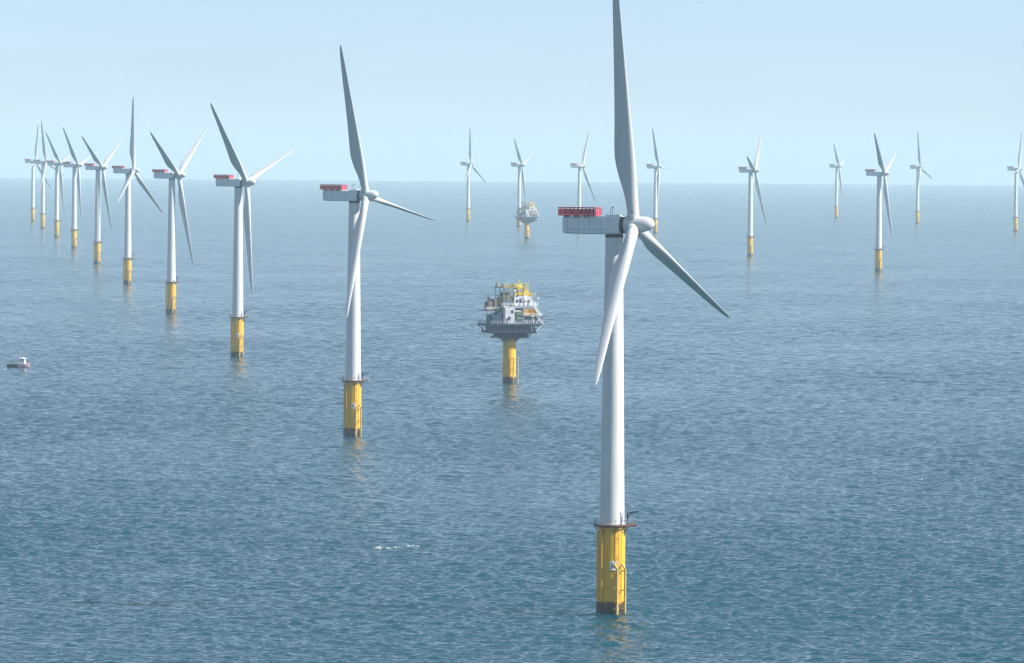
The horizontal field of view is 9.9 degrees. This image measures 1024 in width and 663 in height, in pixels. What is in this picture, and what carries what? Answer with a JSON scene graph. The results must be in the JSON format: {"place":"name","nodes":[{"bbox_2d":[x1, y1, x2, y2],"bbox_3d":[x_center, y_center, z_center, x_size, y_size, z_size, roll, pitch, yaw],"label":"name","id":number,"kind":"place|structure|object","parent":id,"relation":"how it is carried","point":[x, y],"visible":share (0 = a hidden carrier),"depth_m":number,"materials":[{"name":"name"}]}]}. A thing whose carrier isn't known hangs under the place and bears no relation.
{"place":"outdoors","nodes":[
{"label":"outdoors","id":0,"kind":"place"},
{"bbox_2d":[0,178,1023,662],"bbox_3d":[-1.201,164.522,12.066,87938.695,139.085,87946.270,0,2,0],"label":"sea","id":1,"kind":"structure","parent":0,"point":[824,442],"depth_m":2025.41,"materials":[{"name":"liquid"}]},
{"bbox_2d":[7,352,29,367],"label":"workboat","id":2,"kind":"object","parent":1,"relation":"on","point":[22,363],"visible":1,"depth_m":2592.48,"materials":[{"name":"white"}]},
{"bbox_2d":[24,124,50,221],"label":"wind turbine","id":3,"kind":"object","parent":1,"relation":"in","point":[32,207],"visible":0.83,"depth_m":8004.52,"materials":[{"name":"yellow paint"}]},
{"bbox_2d":[33,120,63,228],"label":"wind turbine","id":4,"kind":"object","parent":1,"relation":"in","point":[42,188],"visible":0.9,"depth_m":7252.89,"materials":[{"name":"yellow paint"}]},
{"bbox_2d":[46,133,77,236],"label":"wind turbine","id":5,"kind":"object","parent":1,"relation":"in","point":[58,177],"visible":0.92,"depth_m":6525.67,"materials":[{"name":"yellow paint"}]},
{"bbox_2d":[62,128,99,248],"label":"wind turbine","id":6,"kind":"object","parent":1,"relation":"in","point":[73,228],"visible":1,"depth_m":5760.37,"materials":[{"name":"yellow paint"}]},
{"bbox_2d":[81,135,123,263],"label":"wind turbine","id":7,"kind":"object","parent":1,"relation":"in","point":[97,241],"visible":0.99,"depth_m":4986.24,"materials":[{"name":"yellow paint"}]},
{"bbox_2d":[112,97,161,283],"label":"wind turbine","id":8,"kind":"object","parent":1,"relation":"in","point":[126,257],"visible":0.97,"depth_m":4227.24,"materials":[{"name":"yellow paint"}]},
{"bbox_2d":[150,128,206,312],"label":"wind turbine","id":9,"kind":"object","parent":1,"relation":"in","point":[171,280],"visible":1,"depth_m":3468.77,"materials":[{"name":"yellow paint"}]},
{"bbox_2d":[210,103,294,356],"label":"wind turbine","id":10,"kind":"object","parent":1,"relation":"in","point":[237,314],"visible":0.98,"depth_m":2741.49,"materials":[{"name":"yellow paint"}]},
{"bbox_2d":[320,45,434,435],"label":"wind turbine","id":11,"kind":"object","parent":1,"relation":"in","point":[353,381],"visible":0.98,"depth_m":1990.24,"materials":[{"name":"yellow paint"}]},
{"bbox_2d":[460,129,484,221],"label":"wind turbine","id":12,"kind":"object","parent":1,"relation":"in","point":[467,207],"visible":1,"depth_m":8397.63,"materials":[{"name":"yellow paint"}]},
{"bbox_2d":[477,279,542,382],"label":"offshore substation","id":13,"kind":"object","parent":1,"relation":"on","point":[507,324],"visible":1,"depth_m":2452.57,"materials":[{"name":"yellow paint"}]},
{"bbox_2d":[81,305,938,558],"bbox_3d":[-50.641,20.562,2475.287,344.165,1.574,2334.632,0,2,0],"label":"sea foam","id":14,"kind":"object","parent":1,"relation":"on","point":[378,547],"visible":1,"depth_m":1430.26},
{"bbox_2d":[510,139,533,226],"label":"wind turbine","id":15,"kind":"object","parent":1,"relation":"in","point":[522,165],"visible":0.91,"depth_m":7810.51,"materials":[{"name":"yellow paint"}]},
{"bbox_2d":[515,201,538,238],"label":"offshore substation","id":16,"kind":"object","parent":1,"relation":"on","point":[527,215],"visible":0.99,"depth_m":6643.81,"materials":[{"name":"metal"}]},
{"bbox_2d":[571,129,595,208],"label":"wind turbine","id":17,"kind":"object","parent":1,"relation":"in","point":[576,165],"visible":0.67,"depth_m":7405.10,"materials":[{"name":"yellow paint"}]},
{"bbox_2d":[558,0,729,614],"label":"wind turbine","id":18,"kind":"object","parent":1,"relation":"in","point":[612,525],"visible":0.98,"depth_m":1228.35,"materials":[{"name":"yellow paint"}]},
{"bbox_2d":[646,128,672,232],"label":"wind turbine","id":19,"kind":"object","parent":1,"relation":"in","point":[656,189],"visible":1,"depth_m":7226.69,"materials":[{"name":"yellow paint"}]},
{"bbox_2d":[738,132,765,255],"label":"wind turbine","id":20,"kind":"object","parent":1,"relation":"in","point":[751,170],"visible":0.99,"depth_m":5607.36,"materials":[{"name":"yellow paint"}]},
{"bbox_2d":[829,143,847,217],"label":"wind turbine","id":21,"kind":"object","parent":1,"relation":"in","point":[836,206],"visible":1,"depth_m":9273.10,"materials":[{"name":"yellow paint"}]},
{"bbox_2d":[865,133,897,270],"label":"wind turbine","id":22,"kind":"object","parent":1,"relation":"in","point":[884,172],"visible":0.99,"depth_m":4904.46,"materials":[{"name":"yellow paint"}]},
{"bbox_2d":[910,132,930,223],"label":"wind turbine","id":23,"kind":"object","parent":1,"relation":"in","point":[917,210],"visible":0.99,"depth_m":8522.11,"materials":[{"name":"yellow paint"}]},
{"bbox_2d":[1007,132,1023,230],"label":"wind turbine","id":24,"kind":"object","parent":1,"relation":"in","point":[1015,216],"visible":1,"depth_m":7692.03,"materials":[{"name":"yellow paint"}]},
{"bbox_2d":[0,0,1023,184],"label":"sky","id":25,"kind":"structure","parent":0,"point":[708,77],"materials":[{"name":"blue"}]}
]}

